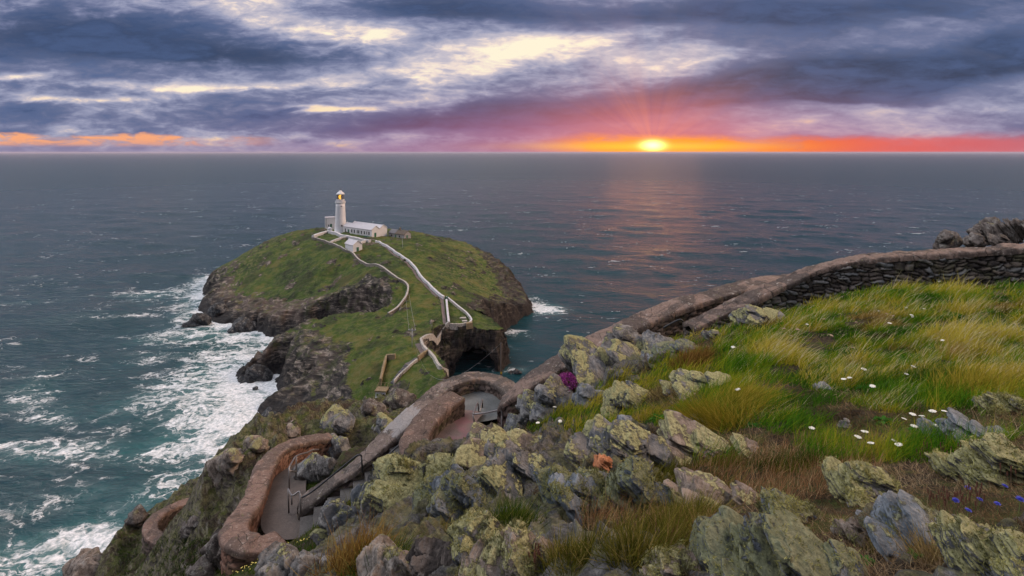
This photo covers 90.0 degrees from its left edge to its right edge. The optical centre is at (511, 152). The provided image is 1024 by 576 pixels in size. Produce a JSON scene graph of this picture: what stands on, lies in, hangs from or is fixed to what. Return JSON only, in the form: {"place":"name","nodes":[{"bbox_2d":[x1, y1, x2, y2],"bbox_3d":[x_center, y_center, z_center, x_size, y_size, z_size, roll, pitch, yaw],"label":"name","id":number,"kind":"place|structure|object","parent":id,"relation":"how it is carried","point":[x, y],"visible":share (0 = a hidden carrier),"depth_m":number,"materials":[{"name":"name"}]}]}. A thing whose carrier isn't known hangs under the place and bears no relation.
{"place":"outdoors","nodes":[
{"label":"outdoors","id":0,"kind":"place"},
{"bbox_2d":[261,458,337,539],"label":"path","id":1,"kind":"structure","parent":0,"point":[280,521],"depth_m":16.06,"materials":[{"name":"concrete"}]},
{"bbox_2d":[287,488,300,514],"bbox_3d":[-6.601,10.594,15.410,0.820,0.950,0.196,0,0,39],"label":"handrail","id":2,"kind":"object","parent":1,"relation":"on","point":[289,492],"visible":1,"depth_m":15.32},
{"bbox_2d":[288,449,318,488],"bbox_3d":[-7.424,10.867,18.191,0.184,1.087,2.840,0,0,-2],"label":"handrail","id":3,"kind":"object","parent":1,"relation":"on","point":[289,471],"visible":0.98,"depth_m":17.50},
{"bbox_2d":[198,227,533,413],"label":"island","id":4,"kind":"structure","parent":0,"point":[316,310],"depth_m":256.88,"materials":[{"name":"plant"}]},
{"bbox_2d":[325,216,334,229],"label":"engine house","id":5,"kind":"structure","parent":4,"relation":"on","point":[329,221],"depth_m":381.26,"materials":[{"name":"paint"}]},
{"bbox_2d":[334,188,345,232],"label":"lighthouse","id":6,"kind":"object","parent":4,"relation":"on","point":[340,217],"visible":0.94,"depth_m":370.08,"materials":[{"name":"grey paint"}]},
{"bbox_2d":[312,230,370,242],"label":"boundary wall","id":7,"kind":"structure","parent":4,"relation":"on","point":[339,235],"depth_m":351.52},
{"bbox_2d":[344,238,362,251],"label":"store shed","id":8,"kind":"structure","parent":4,"relation":"on","point":[352,245],"depth_m":308.33,"materials":[{"name":"paint"}]},
{"bbox_2d":[311,237,408,314],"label":"boundary wall","id":9,"kind":"structure","parent":4,"relation":"on","point":[404,282],"depth_m":273.74,"materials":[{"name":"paint"}]},
{"bbox_2d":[343,221,386,236],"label":"keepers house","id":10,"kind":"structure","parent":4,"relation":"on","point":[364,229],"depth_m":357.05,"materials":[{"name":"paint"}]},
{"bbox_2d":[374,382,388,397],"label":"landing stage","id":11,"kind":"object","parent":4,"relation":"on","point":[381,389],"visible":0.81,"depth_m":167.92,"materials":[{"name":"stone"}]},
{"bbox_2d":[379,354,395,385],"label":"boundary wall","id":12,"kind":"structure","parent":4,"relation":"on","point":[390,357],"depth_m":179.50,"materials":[{"name":"stone"}]},
{"bbox_2d":[388,227,410,237],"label":"ruined cottage","id":13,"kind":"structure","parent":4,"relation":"on","point":[399,233],"depth_m":354.28,"materials":[{"name":"grey stone"}]},
{"bbox_2d":[391,357,416,383],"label":"landing steps","id":14,"kind":"structure","parent":4,"relation":"on","point":[404,366],"depth_m":174.46,"materials":[{"name":"stone"}]},
{"bbox_2d":[393,359,417,383],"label":"boundary wall","id":15,"kind":"structure","parent":4,"relation":"on","point":[406,369],"depth_m":173.87,"materials":[{"name":"stone"}]},
{"bbox_2d":[375,240,444,299],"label":"boundary wall","id":16,"kind":"structure","parent":4,"relation":"on","point":[432,288],"depth_m":272.41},
{"bbox_2d":[420,321,448,350],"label":"boundary wall","id":17,"kind":"structure","parent":4,"relation":"on","point":[432,337],"depth_m":201.90,"materials":[{"name":"stone"}]},
{"bbox_2d":[428,350,447,374],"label":"boundary wall","id":18,"kind":"structure","parent":4,"relation":"on","point":[435,360],"depth_m":175.64,"materials":[{"name":"paint"}]},
{"bbox_2d":[450,322,466,329],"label":"boundary wall","id":19,"kind":"structure","parent":4,"relation":"on","point":[453,326],"depth_m":213.03,"materials":[{"name":"paint"}]},
{"bbox_2d":[446,296,471,321],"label":"boundary wall","id":20,"kind":"structure","parent":4,"relation":"on","point":[460,308],"depth_m":231.68,"materials":[{"name":"paint"}]},
{"bbox_2d":[372,242,446,324],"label":"path","id":21,"kind":"structure","parent":0,"point":[435,295],"depth_m":249.96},
{"bbox_2d":[436,410,482,439],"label":"path","id":22,"kind":"structure","parent":0,"point":[458,429],"depth_m":15.89,"materials":[{"name":"pink concrete"}]},
{"bbox_2d":[0,153,1023,575],"bbox_3d":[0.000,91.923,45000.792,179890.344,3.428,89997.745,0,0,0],"label":"sea","id":23,"kind":"structure","parent":0,"point":[122,393],"depth_m":511.81,"materials":[{"name":"liquid"}]},
{"bbox_2d":[181,313,211,327],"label":"sea rock","id":24,"kind":"object","parent":23,"relation":"in","point":[197,319],"visible":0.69,"depth_m":269.24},
{"bbox_2d":[206,301,228,316],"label":"sea rock","id":25,"kind":"object","parent":23,"relation":"in","point":[217,309],"visible":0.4,"depth_m":279.95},
{"bbox_2d":[227,316,256,333],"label":"sea rock","id":26,"kind":"object","parent":23,"relation":"in","point":[242,324],"visible":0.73,"depth_m":262.42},
{"bbox_2d":[238,364,272,383],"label":"sea rock","id":27,"kind":"object","parent":23,"relation":"in","point":[256,372],"visible":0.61,"depth_m":205.10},
{"bbox_2d":[0,0,1023,152],"label":"sky","id":28,"kind":"structure","parent":0,"point":[77,76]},
{"bbox_2d":[94,283,1023,575],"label":"headland","id":29,"kind":"structure","parent":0,"point":[210,505],"depth_m":6.44,"materials":[{"name":"soil"}]},
{"bbox_2d":[62,547,101,575],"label":"rock","id":30,"kind":"object","parent":29,"relation":"on","point":[84,562],"visible":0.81,"depth_m":23.47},
{"bbox_2d":[124,504,150,527],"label":"rock","id":31,"kind":"object","parent":29,"relation":"on","point":[138,515],"visible":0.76,"depth_m":25.95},
{"bbox_2d":[142,498,188,555],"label":"stone wall","id":32,"kind":"structure","parent":29,"relation":"on","point":[154,525],"depth_m":24.30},
{"bbox_2d":[179,515,198,538],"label":"rock","id":33,"kind":"object","parent":29,"relation":"on","point":[192,523],"visible":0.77,"depth_m":17.77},
{"bbox_2d":[185,528,257,575],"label":"rock","id":34,"kind":"object","parent":29,"relation":"on","point":[207,563],"visible":0.23,"depth_m":13.83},
{"bbox_2d":[206,448,244,486],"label":"rock","id":35,"kind":"object","parent":29,"relation":"on","point":[226,462],"visible":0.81,"depth_m":18.82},
{"bbox_2d":[243,435,269,452],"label":"rock","id":36,"kind":"object","parent":29,"relation":"on","point":[257,443],"visible":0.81,"depth_m":19.64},
{"bbox_2d":[218,433,332,575],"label":"stone wall","id":37,"kind":"structure","parent":29,"relation":"on","point":[242,542],"depth_m":15.23,"materials":[{"name":"stone"}]},
{"bbox_2d":[254,541,319,575],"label":"rock","id":38,"kind":"object","parent":29,"relation":"on","point":[276,558],"visible":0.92,"depth_m":4.43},
{"bbox_2d":[286,420,300,439],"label":"rock","id":39,"kind":"object","parent":29,"relation":"on","point":[292,431],"visible":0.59,"depth_m":21.82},
{"bbox_2d":[292,452,336,483],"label":"rock","id":40,"kind":"object","parent":29,"relation":"on","point":[314,467],"visible":0.84,"depth_m":17.95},
{"bbox_2d":[309,498,353,545],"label":"rock","id":41,"kind":"object","parent":29,"relation":"on","point":[338,508],"visible":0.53,"depth_m":5.89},
{"bbox_2d":[319,404,355,435],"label":"rock","id":42,"kind":"object","parent":29,"relation":"on","point":[339,419],"visible":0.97,"depth_m":22.16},
{"bbox_2d":[327,433,350,458],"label":"rock","id":43,"kind":"object","parent":29,"relation":"on","point":[339,446],"visible":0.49,"depth_m":20.88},
{"bbox_2d":[299,439,399,536],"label":"stone stairs","id":44,"kind":"structure","parent":29,"relation":"on","point":[306,523],"depth_m":15.33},
{"bbox_2d":[301,454,362,498],"bbox_3d":[-5.287,9.526,15.035,1.866,1.379,0.102,0,0,4],"label":"handrail","id":45,"kind":"object","parent":44,"relation":"on","point":[339,469],"visible":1,"depth_m":14.99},
{"bbox_2d":[288,499,412,575],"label":"grass tussock","id":46,"kind":"object","parent":29,"relation":"on","point":[347,553],"depth_m":3.27,"materials":[{"name":"brown"}]},
{"bbox_2d":[350,481,373,517],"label":"rock","id":47,"kind":"object","parent":29,"relation":"on","point":[359,504],"visible":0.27,"depth_m":5.83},
{"bbox_2d":[360,398,388,416],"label":"rock","id":48,"kind":"object","parent":29,"relation":"on","point":[372,406],"visible":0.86,"depth_m":23.50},
{"bbox_2d":[324,516,439,575],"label":"grass tussock","id":49,"kind":"object","parent":29,"relation":"on","point":[404,548],"depth_m":3.08,"materials":[{"name":"brown"}]},
{"bbox_2d":[371,412,392,433],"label":"rock","id":50,"kind":"object","parent":29,"relation":"on","point":[383,420],"visible":0.62,"depth_m":22.25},
{"bbox_2d":[356,533,411,575],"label":"rock","id":51,"kind":"object","parent":29,"relation":"on","point":[385,555],"visible":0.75,"depth_m":2.89,"materials":[{"name":"grey"}]},
{"bbox_2d":[382,388,416,411],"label":"rock","id":52,"kind":"object","parent":29,"relation":"on","point":[396,398],"visible":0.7,"depth_m":25.35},
{"bbox_2d":[297,371,515,519],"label":"stone wall","id":53,"kind":"structure","parent":29,"relation":"on","point":[390,435],"depth_m":16.60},
{"bbox_2d":[363,451,453,512],"bbox_3d":[-1.081,3.837,5.976,1.187,0.639,1.014,0,0,0],"label":"rock","id":54,"kind":"object","parent":29,"relation":"on","point":[398,476],"visible":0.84,"depth_m":5.87,"materials":[{"name":"grey"}]},
{"bbox_2d":[405,536,452,575],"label":"rock","id":55,"kind":"object","parent":29,"relation":"on","point":[425,556],"visible":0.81,"depth_m":2.66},
{"bbox_2d":[399,391,464,455],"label":"stone wall","id":56,"kind":"structure","parent":29,"relation":"on","point":[432,420],"depth_m":15.60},
{"bbox_2d":[409,463,495,523],"bbox_3d":[-0.485,3.005,4.380,0.786,0.700,0.655,0,0,33],"label":"rock","id":57,"kind":"object","parent":29,"relation":"on","point":[457,490],"visible":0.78,"depth_m":4.22,"materials":[{"name":"grey"}]},
{"bbox_2d":[462,391,500,421],"bbox_3d":[-1.558,8.780,17.850,3.500,0.001,2.500,0,0,0],"label":"landing","id":58,"kind":"object","parent":29,"relation":"on","point":[491,402],"visible":0.33,"depth_m":17.88,"materials":[{"name":"grey concrete"}]},
{"bbox_2d":[444,506,528,568],"bbox_3d":[-0.144,2.083,2.706,0.390,0.351,0.453,0,0,38],"label":"rock","id":59,"kind":"object","parent":29,"relation":"on","point":[467,527],"visible":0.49,"depth_m":2.68,"materials":[{"name":"grey"}]},
{"bbox_2d":[472,409,502,427],"bbox_3d":[-0.723,7.973,15.265,1.193,0.878,0.090,0,0,38],"label":"handrail","id":60,"kind":"object","parent":29,"relation":"on","point":[473,414],"visible":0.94,"depth_m":15.20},
{"bbox_2d":[452,422,538,469],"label":"rock","id":61,"kind":"object","parent":29,"relation":"on","point":[469,453],"visible":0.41,"depth_m":5.82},
{"bbox_2d":[458,522,562,575],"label":"rock","id":62,"kind":"object","parent":29,"relation":"on","point":[504,551],"visible":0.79,"depth_m":2.39,"materials":[{"name":"grey"}]},
{"bbox_2d":[477,433,549,498],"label":"rock","id":63,"kind":"object","parent":29,"relation":"on","point":[509,463],"visible":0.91,"depth_m":4.48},
{"bbox_2d":[474,484,561,530],"bbox_3d":[0.028,2.158,3.047,0.641,0.420,0.616,0,0,23],"label":"grass tussock","id":64,"kind":"object","parent":29,"relation":"on","point":[513,512],"depth_m":3.02,"materials":[{"name":"green"}]},
{"bbox_2d":[528,542,540,573],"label":"seed stalk clump","id":65,"kind":"object","parent":29,"relation":"on","point":[534,554],"visible":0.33,"depth_m":2.38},
{"bbox_2d":[503,384,570,431],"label":"rock","id":66,"kind":"object","parent":29,"relation":"on","point":[532,406],"visible":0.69,"depth_m":10.44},
{"bbox_2d":[107,270,1023,575],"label":"grass","id":67,"kind":"structure","parent":29,"relation":"on","point":[755,350],"depth_m":7.32,"materials":[{"name":"green"}]},
{"bbox_2d":[513,503,618,575],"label":"grass tussock","id":68,"kind":"object","parent":29,"relation":"on","point":[568,549],"depth_m":2.35,"materials":[{"name":"green"}]},
{"bbox_2d":[559,372,577,392],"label":"heather bush","id":69,"kind":"object","parent":29,"relation":"on","point":[572,385],"visible":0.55,"depth_m":12.53,"materials":[{"name":"purple plant"}]},
{"bbox_2d":[533,463,607,525],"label":"rock","id":70,"kind":"object","parent":29,"relation":"on","point":[559,485],"visible":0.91,"depth_m":3.39,"materials":[{"name":"grey"}]},
{"bbox_2d":[572,383,603,408],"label":"rock","id":71,"kind":"object","parent":29,"relation":"on","point":[583,392],"visible":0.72,"depth_m":9.69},
{"bbox_2d":[544,335,640,402],"bbox_3d":[1.812,5.234,11.409,2.608,2.048,2.136,0,0,39],"label":"rock","id":72,"kind":"object","parent":29,"relation":"on","point":[584,360],"visible":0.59,"depth_m":11.41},
{"bbox_2d":[555,402,643,434],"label":"grass tussock","id":73,"kind":"object","parent":29,"relation":"on","point":[580,423],"depth_m":5.86,"materials":[{"name":"green"}]},
{"bbox_2d":[593,453,612,471],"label":"rock","id":74,"kind":"object","parent":29,"relation":"on","point":[604,461],"visible":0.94,"depth_m":4.30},
{"bbox_2d":[564,413,671,469],"bbox_3d":[0.994,2.782,4.822,1.076,0.548,0.781,0,0,0],"label":"rock","id":75,"kind":"object","parent":29,"relation":"on","point":[602,435],"visible":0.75,"depth_m":4.69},
{"bbox_2d":[574,454,672,513],"bbox_3d":[0.769,2.346,3.512,0.670,0.569,0.531,0,0,0],"label":"rock","id":76,"kind":"object","parent":29,"relation":"on","point":[633,474],"visible":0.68,"depth_m":3.40,"materials":[{"name":"grey"}]},
{"bbox_2d":[616,414,631,420],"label":"rock","id":77,"kind":"object","parent":29,"relation":"on","point":[623,417],"visible":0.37,"depth_m":5.53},
{"bbox_2d":[600,380,650,419],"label":"rock","id":78,"kind":"object","parent":29,"relation":"on","point":[618,394],"visible":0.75,"depth_m":8.39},
{"bbox_2d":[600,324,674,350],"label":"rock","id":79,"kind":"object","parent":29,"relation":"on","point":[645,340],"visible":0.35,"depth_m":13.72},
{"bbox_2d":[575,491,700,575],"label":"grass tussock","id":80,"kind":"object","parent":29,"relation":"on","point":[636,541],"depth_m":2.19,"materials":[{"name":"green"}]},
{"bbox_2d":[497,274,786,427],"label":"stone wall","id":81,"kind":"structure","parent":29,"relation":"on","point":[657,318],"depth_m":16.30,"materials":[{"name":"stone"}]},
{"bbox_2d":[630,397,671,422],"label":"grass tussock","id":82,"kind":"object","parent":29,"relation":"on","point":[641,417],"depth_m":7.42,"materials":[{"name":"green"}]},
{"bbox_2d":[640,378,674,404],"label":"grass tussock","id":83,"kind":"object","parent":29,"relation":"on","point":[659,393],"depth_m":8.27,"materials":[{"name":"green"}]},
{"bbox_2d":[640,338,697,369],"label":"rock","id":84,"kind":"object","parent":29,"relation":"on","point":[665,345],"visible":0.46,"depth_m":11.06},
{"bbox_2d":[639,538,700,575],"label":"rock","id":85,"kind":"object","parent":29,"relation":"on","point":[683,556],"visible":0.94,"depth_m":2.10,"materials":[{"name":"grey"}]},
{"bbox_2d":[628,482,718,532],"bbox_3d":[0.884,2.026,2.842,0.665,0.468,0.641,0,0,0],"label":"grass tussock","id":86,"kind":"object","parent":29,"relation":"on","point":[687,513],"depth_m":2.87,"materials":[{"name":"brown"}]},
{"bbox_2d":[658,339,725,372],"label":"grass tussock","id":87,"kind":"object","parent":29,"relation":"on","point":[694,355],"depth_m":9.74,"materials":[{"name":"green"}]},
{"bbox_2d":[659,368,731,400],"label":"rock","id":88,"kind":"object","parent":29,"relation":"on","point":[679,382],"visible":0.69,"depth_m":8.06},
{"bbox_2d":[645,480,746,518],"bbox_3d":[1.163,2.183,3.155,0.572,0.427,0.576,0,0,-20],"label":"grass tussock","id":89,"kind":"object","parent":29,"relation":"on","point":[712,511],"depth_m":3.11,"materials":[{"name":"brown"}]},
{"bbox_2d":[637,381,773,434],"bbox_3d":[2.273,3.217,6.323,1.544,1.155,1.648,0,0,-38],"label":"grass tussock","id":90,"kind":"object","parent":29,"relation":"on","point":[713,420],"depth_m":6.23,"materials":[{"name":"green"}]},
{"bbox_2d":[653,409,758,468],"bbox_3d":[1.868,3.026,5.172,1.278,0.580,0.838,0,0,-27],"label":"rock","id":91,"kind":"object","parent":29,"relation":"on","point":[689,434],"visible":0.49,"depth_m":5.18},
{"bbox_2d":[670,488,748,545],"bbox_3d":[0.986,1.764,2.382,0.575,0.373,0.521,0,0,0],"label":"grass tussock","id":92,"kind":"object","parent":29,"relation":"on","point":[694,517],"depth_m":2.41,"materials":[{"name":"brown"}]},
{"bbox_2d":[701,329,719,339],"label":"rock","id":93,"kind":"object","parent":29,"relation":"on","point":[710,333],"visible":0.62,"depth_m":11.56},
{"bbox_2d":[662,467,759,508],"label":"rock","id":94,"kind":"object","parent":29,"relation":"on","point":[705,481],"visible":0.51,"depth_m":3.42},
{"bbox_2d":[728,304,784,325],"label":"rock","id":95,"kind":"object","parent":29,"relation":"on","point":[748,313],"visible":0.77,"depth_m":12.25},
{"bbox_2d":[706,369,812,421],"bbox_3d":[3.330,3.415,6.740,1.732,1.081,1.616,0,0,0],"label":"grass tussock","id":96,"kind":"object","parent":29,"relation":"on","point":[746,393],"depth_m":6.73,"materials":[{"name":"green"}]},
{"bbox_2d":[688,504,867,575],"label":"rock","id":97,"kind":"object","parent":29,"relation":"on","point":[728,540],"visible":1,"depth_m":2.02,"materials":[{"name":"grey"}]},
{"bbox_2d":[755,485,823,523],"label":"rock","id":98,"kind":"object","parent":29,"relation":"on","point":[774,498],"visible":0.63,"depth_m":2.81,"materials":[{"name":"grey"}]},
{"bbox_2d":[837,418,851,428],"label":"rock","id":99,"kind":"object","parent":29,"relation":"on","point":[844,421],"visible":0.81,"depth_m":5.58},
{"bbox_2d":[830,514,869,547],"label":"rock","id":100,"kind":"object","parent":29,"relation":"on","point":[849,529],"visible":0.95,"depth_m":2.44,"materials":[{"name":"grey"}]},
{"bbox_2d":[683,243,1023,337],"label":"dry stone wall","id":101,"kind":"structure","parent":29,"relation":"on","point":[990,265],"depth_m":14.55,"materials":[{"name":"stone"}]},
{"bbox_2d":[819,456,906,507],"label":"rock","id":102,"kind":"object","parent":29,"relation":"on","point":[853,481],"visible":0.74,"depth_m":3.29,"materials":[{"name":"grey"}]},
{"bbox_2d":[873,416,893,425],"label":"leafy plant","id":103,"kind":"object","parent":29,"relation":"on","point":[879,419],"visible":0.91,"depth_m":5.47,"materials":[{"name":"green plant"}]},
{"bbox_2d":[856,523,920,554],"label":"grass tussock","id":104,"kind":"object","parent":29,"relation":"on","point":[874,547],"depth_m":2.31,"materials":[{"name":"brown"}]},
{"bbox_2d":[855,489,939,563],"bbox_3d":[1.874,1.754,2.354,0.592,0.301,0.426,0,0,0],"label":"rock","id":105,"kind":"object","parent":29,"relation":"on","point":[888,505],"visible":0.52,"depth_m":2.33,"materials":[{"name":"grey"}]},
{"bbox_2d":[881,509,956,568],"bbox_3d":[1.761,1.601,2.121,0.403,0.332,0.462,0,0,-34],"label":"grass tussock","id":106,"kind":"object","parent":29,"relation":"on","point":[923,546],"depth_m":2.15,"materials":[{"name":"brown"}]},
{"bbox_2d":[890,354,986,384],"bbox_3d":[5.783,3.025,6.916,1.243,0.708,1.208,0,0,-32],"label":"grass tussock","id":107,"kind":"object","parent":29,"relation":"on","point":[929,371],"depth_m":6.93,"materials":[{"name":"green"}]},
{"bbox_2d":[916,435,970,463],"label":"seed stalk clump","id":108,"kind":"object","parent":29,"relation":"on","point":[942,448],"visible":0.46,"depth_m":4.33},
{"bbox_2d":[933,229,961,248],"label":"rock","id":109,"kind":"object","parent":29,"relation":"on","point":[945,238],"visible":0.89,"depth_m":20.04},
{"bbox_2d":[927,481,984,518],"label":"seed stalk clump","id":110,"kind":"object","parent":29,"relation":"on","point":[956,494],"visible":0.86,"depth_m":3.00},
{"bbox_2d":[916,407,1007,447],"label":"rock","id":111,"kind":"object","parent":29,"relation":"on","point":[955,416],"visible":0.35,"depth_m":4.70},
{"bbox_2d":[908,357,1023,398],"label":"grass tussock","id":112,"kind":"object","parent":29,"relation":"on","point":[976,378],"depth_m":6.22,"materials":[{"name":"green"}]},
{"bbox_2d":[924,432,1023,488],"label":"rock","id":113,"kind":"object","parent":29,"relation":"on","point":[971,462],"visible":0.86,"depth_m":3.59,"materials":[{"name":"grey"}]},
{"bbox_2d":[925,510,1023,575],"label":"rock","id":114,"kind":"object","parent":29,"relation":"on","point":[963,542],"visible":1,"depth_m":1.91,"materials":[{"name":"grey"}]},
{"bbox_2d":[962,232,986,246],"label":"rock","id":115,"kind":"object","parent":29,"relation":"on","point":[972,239],"visible":0.91,"depth_m":19.58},
{"bbox_2d":[966,217,1005,245],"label":"rock","id":116,"kind":"object","parent":29,"relation":"on","point":[976,228],"visible":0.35,"depth_m":21.16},
{"bbox_2d":[970,389,1023,417],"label":"rock","id":117,"kind":"object","parent":29,"relation":"on","point":[999,400],"visible":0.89,"depth_m":5.32,"materials":[{"name":"grey"}]},
{"bbox_2d":[987,233,1011,245],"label":"rock","id":118,"kind":"object","parent":29,"relation":"on","point":[993,240],"visible":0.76,"depth_m":19.55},
{"bbox_2d":[979,217,1023,243],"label":"rock","id":119,"kind":"object","parent":29,"relation":"on","point":[1013,230],"visible":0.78,"depth_m":20.07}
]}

